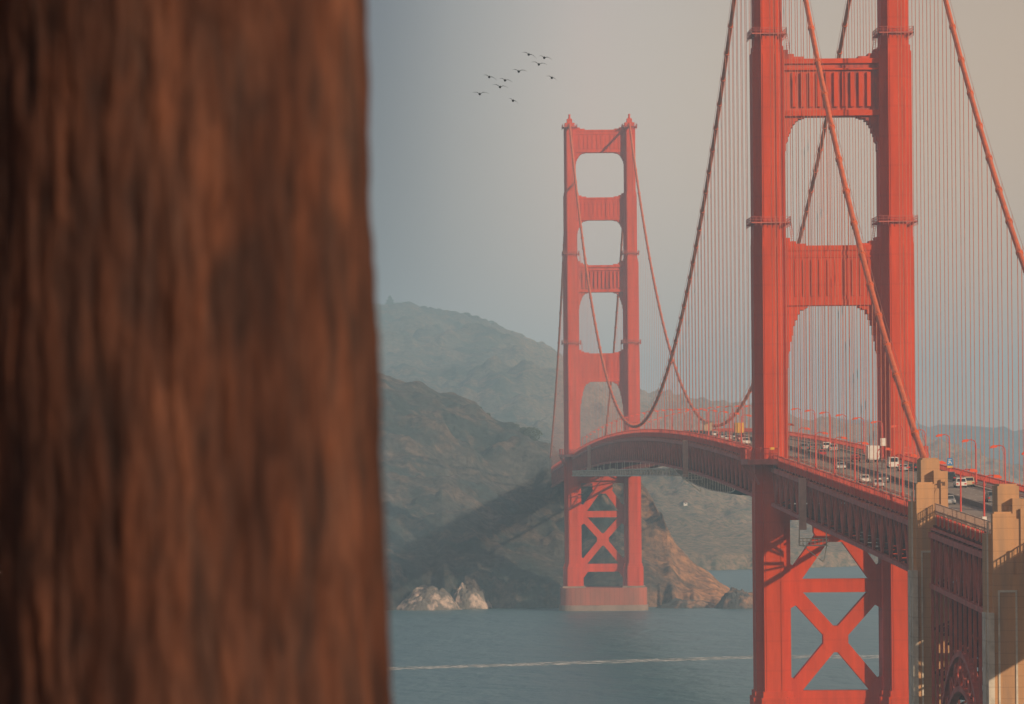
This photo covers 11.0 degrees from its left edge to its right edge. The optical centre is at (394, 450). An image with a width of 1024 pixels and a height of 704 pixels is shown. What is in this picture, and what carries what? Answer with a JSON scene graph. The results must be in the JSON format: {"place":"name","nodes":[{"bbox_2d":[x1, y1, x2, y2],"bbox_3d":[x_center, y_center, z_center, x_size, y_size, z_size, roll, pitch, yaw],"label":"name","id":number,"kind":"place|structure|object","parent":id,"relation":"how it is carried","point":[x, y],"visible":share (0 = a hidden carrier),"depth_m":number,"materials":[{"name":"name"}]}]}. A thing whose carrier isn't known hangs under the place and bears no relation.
{"place":"outdoors","nodes":[
{"label":"outdoors","id":0,"kind":"place"},
{"bbox_2d":[380,373,752,609],"bbox_3d":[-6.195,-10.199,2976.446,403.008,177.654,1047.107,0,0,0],"label":"headland","id":1,"kind":"structure","parent":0,"point":[473,499],"depth_m":2587.12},
{"bbox_2d":[521,427,542,440],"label":"shrub","id":2,"kind":"object","parent":1,"relation":"on","point":[534,435],"visible":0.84,"depth_m":2898.54,"materials":[{"name":"green plant"}]},
{"bbox_2d":[389,566,982,703],"bbox_3d":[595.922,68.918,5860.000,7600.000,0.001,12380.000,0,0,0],"label":"water","id":3,"kind":"structure","parent":0,"point":[471,638],"depth_m":1926.10,"materials":[{"name":"teal liquid"}]},
{"bbox_2d":[395,585,461,609],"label":"rock outcrop","id":4,"kind":"object","parent":3,"relation":"in","point":[423,597],"visible":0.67,"depth_m":2451.36,"materials":[{"name":"stone"}]},
{"bbox_2d":[452,582,492,608],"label":"rock outcrop","id":5,"kind":"object","parent":3,"relation":"in","point":[473,598],"visible":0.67,"depth_m":2460.22,"materials":[{"name":"stone"}]},
{"bbox_2d":[391,655,878,669],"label":"wake","id":6,"kind":"object","parent":3,"relation":"on","point":[633,660],"visible":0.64,"depth_m":1833.18,"materials":[{"name":"white liquid"}]},
{"bbox_2d":[656,598,715,607],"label":"shore rock","id":7,"kind":"object","parent":3,"relation":"in","point":[677,603],"visible":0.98,"depth_m":2447.05,"materials":[{"name":"stone"}]},
{"bbox_2d":[714,587,752,608],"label":"shore rock","id":8,"kind":"object","parent":3,"relation":"in","point":[733,598],"visible":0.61,"depth_m":2433.65,"materials":[{"name":"stone"}]},
{"bbox_2d":[549,0,1023,703],"bbox_3d":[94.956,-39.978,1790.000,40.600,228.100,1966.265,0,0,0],"label":"suspension bridge","id":9,"kind":"structure","parent":3,"relation":"in","point":[791,278],"depth_m":1145.50,"materials":[{"name":"orange paint"}]},
{"bbox_2d":[587,445,600,479],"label":"maintenance gantry","id":10,"kind":"object","parent":9,"relation":"hanging from","point":[589,457],"visible":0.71,"depth_m":2179.90,"materials":[{"name":"metal"}]},
{"bbox_2d":[572,461,678,475],"bbox_3d":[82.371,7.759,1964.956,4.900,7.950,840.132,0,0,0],"label":"work platform","id":11,"kind":"structure","parent":9,"relation":"hanging from","point":[638,472],"depth_m":1834.89,"materials":[{"name":"metal"}]},
{"bbox_2d":[682,440,703,491],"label":"maintenance gantry","id":12,"kind":"object","parent":9,"relation":"hanging from","point":[685,459],"visible":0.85,"depth_m":1458.90,"materials":[{"name":"metal"}]},
{"bbox_2d":[698,409,707,432],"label":"street lamp","id":13,"kind":"object","parent":9,"relation":"on","point":[698,418],"visible":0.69,"depth_m":1484.36,"materials":[{"name":"metal"}]},
{"bbox_2d":[703,422,711,430],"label":"box truck","id":14,"kind":"object","parent":9,"relation":"on","point":[710,426],"visible":0.49,"depth_m":1663.34,"materials":[{"name":"beige paint"}]},
{"bbox_2d":[674,468,748,495],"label":"safety net","id":15,"kind":"object","parent":9,"relation":"hanging from","point":[710,484],"visible":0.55,"depth_m":1411.65,"materials":[{"name":"fabric"}]},
{"bbox_2d":[708,410,717,434],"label":"street lamp","id":16,"kind":"object","parent":9,"relation":"on","point":[708,419],"visible":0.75,"depth_m":1438.66,"materials":[{"name":"metal"}]},
{"bbox_2d":[718,411,726,436],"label":"street lamp","id":17,"kind":"object","parent":9,"relation":"on","point":[718,422],"visible":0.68,"depth_m":1392.92,"materials":[{"name":"metal"}]},
{"bbox_2d":[729,413,738,440],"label":"street lamp","id":18,"kind":"object","parent":9,"relation":"on","point":[729,425],"visible":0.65,"depth_m":1347.21,"materials":[{"name":"metal"}]},
{"bbox_2d":[734,423,743,434],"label":"box truck","id":19,"kind":"object","parent":9,"relation":"on","point":[738,428],"visible":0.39,"depth_m":1512.75,"materials":[{"name":"yellow paint"}]},
{"bbox_2d":[742,437,749,444],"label":"sport utility car","id":20,"kind":"object","parent":9,"relation":"on","point":[743,439],"visible":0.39,"depth_m":1315.89,"materials":[{"name":"white paint"}]},
{"bbox_2d":[741,415,751,442],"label":"street lamp","id":21,"kind":"object","parent":9,"relation":"on","point":[741,426],"visible":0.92,"depth_m":1301.48,"materials":[{"name":"metal"}]},
{"bbox_2d":[791,408,801,439],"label":"street lamp","id":22,"kind":"object","parent":9,"relation":"on","point":[801,424],"visible":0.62,"depth_m":1370.94,"materials":[{"name":"metal"}]},
{"bbox_2d":[799,443,808,449],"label":"sport utility car","id":23,"kind":"object","parent":9,"relation":"on","point":[802,446],"visible":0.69,"depth_m":1233.51,"materials":[{"name":"grey paint"}]},
{"bbox_2d":[805,410,815,442],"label":"street lamp","id":24,"kind":"object","parent":9,"relation":"on","point":[815,422],"visible":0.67,"depth_m":1325.23,"materials":[{"name":"metal"}]},
{"bbox_2d":[798,478,827,561],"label":"maintenance gantry","id":25,"kind":"object","parent":9,"relation":"hanging from","point":[802,505],"visible":0.99,"depth_m":1040.90,"materials":[{"name":"metal"}]},
{"bbox_2d":[815,432,827,468],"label":"street lamp","id":26,"kind":"object","parent":9,"relation":"on","point":[815,447],"visible":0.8,"depth_m":1072.88,"materials":[{"name":"metal"}]},
{"bbox_2d":[817,449,826,454],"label":"sedan car","id":27,"kind":"object","parent":9,"relation":"on","point":[822,451],"visible":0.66,"depth_m":1182.42,"materials":[{"name":"red paint"}]},
{"bbox_2d":[821,442,828,448],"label":"sport utility car","id":28,"kind":"object","parent":9,"relation":"on","point":[823,445],"visible":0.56,"depth_m":1243.62,"materials":[{"name":"white paint"}]},
{"bbox_2d":[820,412,830,443],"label":"street lamp","id":29,"kind":"object","parent":9,"relation":"on","point":[830,426],"visible":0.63,"depth_m":1279.49,"materials":[{"name":"metal"}]},
{"bbox_2d":[828,444,837,450],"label":"sport utility car","id":30,"kind":"object","parent":9,"relation":"on","point":[833,447],"visible":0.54,"depth_m":1224.24,"materials":[{"name":"silver paint"}]},
{"bbox_2d":[833,437,845,474],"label":"street lamp","id":31,"kind":"object","parent":9,"relation":"on","point":[834,470],"visible":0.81,"depth_m":1027.16,"materials":[{"name":"metal"}]},
{"bbox_2d":[835,462,845,468],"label":"sedan car","id":32,"kind":"object","parent":9,"relation":"on","point":[841,464],"visible":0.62,"depth_m":1074.95,"materials":[{"name":"silver paint"}]},
{"bbox_2d":[851,455,859,461],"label":"sedan car","id":33,"kind":"object","parent":9,"relation":"on","point":[857,457],"visible":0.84,"depth_m":1132.57,"materials":[{"name":"red paint"}]},
{"bbox_2d":[852,417,864,452],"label":"street lamp","id":34,"kind":"object","parent":9,"relation":"on","point":[863,432],"visible":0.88,"depth_m":1188.07,"materials":[{"name":"metal"}]},
{"bbox_2d":[854,442,868,480],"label":"street lamp","id":35,"kind":"object","parent":9,"relation":"on","point":[855,457],"visible":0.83,"depth_m":981.47,"materials":[{"name":"metal"}]},
{"bbox_2d":[859,475,868,482],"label":"sedan car","id":36,"kind":"object","parent":9,"relation":"on","point":[865,477],"visible":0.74,"depth_m":984.80,"materials":[{"name":"white paint"}]},
{"bbox_2d":[866,445,879,462],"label":"box truck","id":37,"kind":"object","parent":9,"relation":"on","point":[871,452],"visible":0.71,"depth_m":1121.59,"materials":[{"name":"white paint"}]},
{"bbox_2d":[871,421,883,457],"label":"street lamp","id":38,"kind":"object","parent":9,"relation":"on","point":[882,435],"visible":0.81,"depth_m":1142.33,"materials":[{"name":"metal"}]},
{"bbox_2d":[872,479,883,486],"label":"sedan car","id":39,"kind":"object","parent":9,"relation":"on","point":[880,481],"visible":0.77,"depth_m":957.18,"materials":[{"name":"silver paint"}]},
{"bbox_2d":[876,473,888,482],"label":"sport utility car","id":40,"kind":"object","parent":9,"relation":"on","point":[882,476],"visible":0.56,"depth_m":983.17,"materials":[{"name":"grey paint"}]},
{"bbox_2d":[886,457,898,467],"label":"van","id":41,"kind":"object","parent":9,"relation":"on","point":[892,462],"visible":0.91,"depth_m":1076.95,"materials":[{"name":"white paint"}]},
{"bbox_2d":[891,425,902,448],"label":"street lamp","id":42,"kind":"object","parent":9,"relation":"on","point":[902,433],"visible":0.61,"depth_m":1096.69,"materials":[{"name":"metal"}]},
{"bbox_2d":[897,464,907,470],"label":"sedan car","id":43,"kind":"object","parent":9,"relation":"on","point":[906,467],"visible":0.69,"depth_m":1056.41,"materials":[{"name":"silver paint"}]},
{"bbox_2d":[901,454,916,497],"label":"street lamp","id":44,"kind":"object","parent":9,"relation":"on","point":[902,492],"visible":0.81,"depth_m":889.99,"materials":[{"name":"metal"}]},
{"bbox_2d":[907,463,916,470],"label":"sedan car","id":45,"kind":"object","parent":9,"relation":"on","point":[911,466],"visible":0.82,"depth_m":1059.41,"materials":[{"name":"black paint"}]},
{"bbox_2d":[936,434,949,471],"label":"street lamp","id":46,"kind":"object","parent":9,"relation":"on","point":[938,435],"visible":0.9,"depth_m":1005.16,"materials":[{"name":"metal"}]},
{"bbox_2d":[947,458,952,467],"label":"road sign","id":47,"kind":"object","parent":46,"relation":"attached to","point":[949,462],"visible":1,"depth_m":1004.60,"materials":[{"name":"metal"}]},
{"bbox_2d":[948,495,955,503],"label":"sedan car","id":48,"kind":"object","parent":9,"relation":"on","point":[951,499],"visible":0.56,"depth_m":864.65,"materials":[{"name":"silver paint"}]},
{"bbox_2d":[948,472,955,480],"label":"sport utility car","id":49,"kind":"object","parent":9,"relation":"on","point":[951,475],"visible":0.46,"depth_m":986.38,"materials":[{"name":"black paint"}]},
{"bbox_2d":[953,478,966,487],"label":"sport utility car","id":50,"kind":"object","parent":9,"relation":"on","point":[956,482],"visible":0.98,"depth_m":949.14,"materials":[{"name":"white paint"}]},
{"bbox_2d":[963,477,974,486],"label":"sport utility car","id":51,"kind":"object","parent":9,"relation":"on","point":[970,481],"visible":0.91,"depth_m":954.78,"materials":[{"name":"beige paint"}]},
{"bbox_2d":[962,439,976,484],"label":"street lamp","id":52,"kind":"object","parent":9,"relation":"on","point":[965,440],"visible":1,"depth_m":959.48,"materials":[{"name":"metal"}]},
{"bbox_2d":[985,491,991,501],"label":"sport utility car","id":53,"kind":"object","parent":9,"relation":"on","point":[988,495],"visible":0.51,"depth_m":873.29,"materials":[{"name":"grey paint"}]},
{"bbox_2d":[990,445,1005,483],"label":"street lamp","id":54,"kind":"object","parent":9,"relation":"on","point":[995,446],"visible":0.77,"depth_m":913.75,"materials":[{"name":"metal"}]},
{"bbox_2d":[367,0,1023,430],"label":"sky","id":55,"kind":"structure","parent":0,"point":[466,192],"materials":[{"name":"grey"}]},
{"bbox_2d":[376,302,1022,569],"bbox_3d":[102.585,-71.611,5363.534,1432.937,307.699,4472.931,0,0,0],"label":"hills","id":56,"kind":"structure","parent":0,"point":[495,370],"depth_m":5148.96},
{"bbox_2d":[385,295,393,303],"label":"conifer tree","id":57,"kind":"object","parent":56,"relation":"on","point":[389,300],"visible":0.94,"depth_m":6588.16,"materials":[{"name":"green plant"}]},
{"bbox_2d":[838,418,1022,465],"bbox_3d":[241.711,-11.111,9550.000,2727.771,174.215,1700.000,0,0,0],"label":"hills","id":58,"kind":"structure","parent":0,"point":[1011,442],"depth_m":9138.05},
{"bbox_3d":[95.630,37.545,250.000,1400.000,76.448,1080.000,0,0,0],"label":"ground","id":59,"kind":"structure","parent":0,"visible":0},
{"bbox_2d":[0,0,392,703],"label":"redwood tree","id":60,"kind":"object","parent":59,"relation":"on","point":[192,508],"visible":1,"depth_m":11.56,"materials":[{"name":"brown plant"}]},
{"bbox_2d":[908,458,948,703],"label":"concrete pylon","id":61,"kind":"object","parent":59,"relation":"on","point":[931,487],"visible":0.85,"depth_m":802.39,"materials":[{"name":"beige concrete"}]},
{"bbox_2d":[928,503,990,703],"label":"arch span","id":62,"kind":"object","parent":61,"relation":"attached to","point":[960,532],"visible":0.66,"depth_m":768.75,"materials":[{"name":"metal"}]},
{"bbox_2d":[960,469,976,511],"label":"street lamp","id":63,"kind":"object","parent":62,"relation":"on","point":[973,470],"visible":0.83,"depth_m":798.57,"materials":[{"name":"metal"}]},
{"bbox_2d":[983,475,1001,516],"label":"street lamp","id":64,"kind":"object","parent":62,"relation":"on","point":[995,476],"visible":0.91,"depth_m":766.91,"materials":[{"name":"metal"}]},
{"bbox_2d":[982,484,1023,703],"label":"concrete pylon","id":65,"kind":"object","parent":59,"relation":"on","point":[1003,610],"visible":1,"depth_m":700.39,"materials":[{"name":"beige concrete"}]}
]}

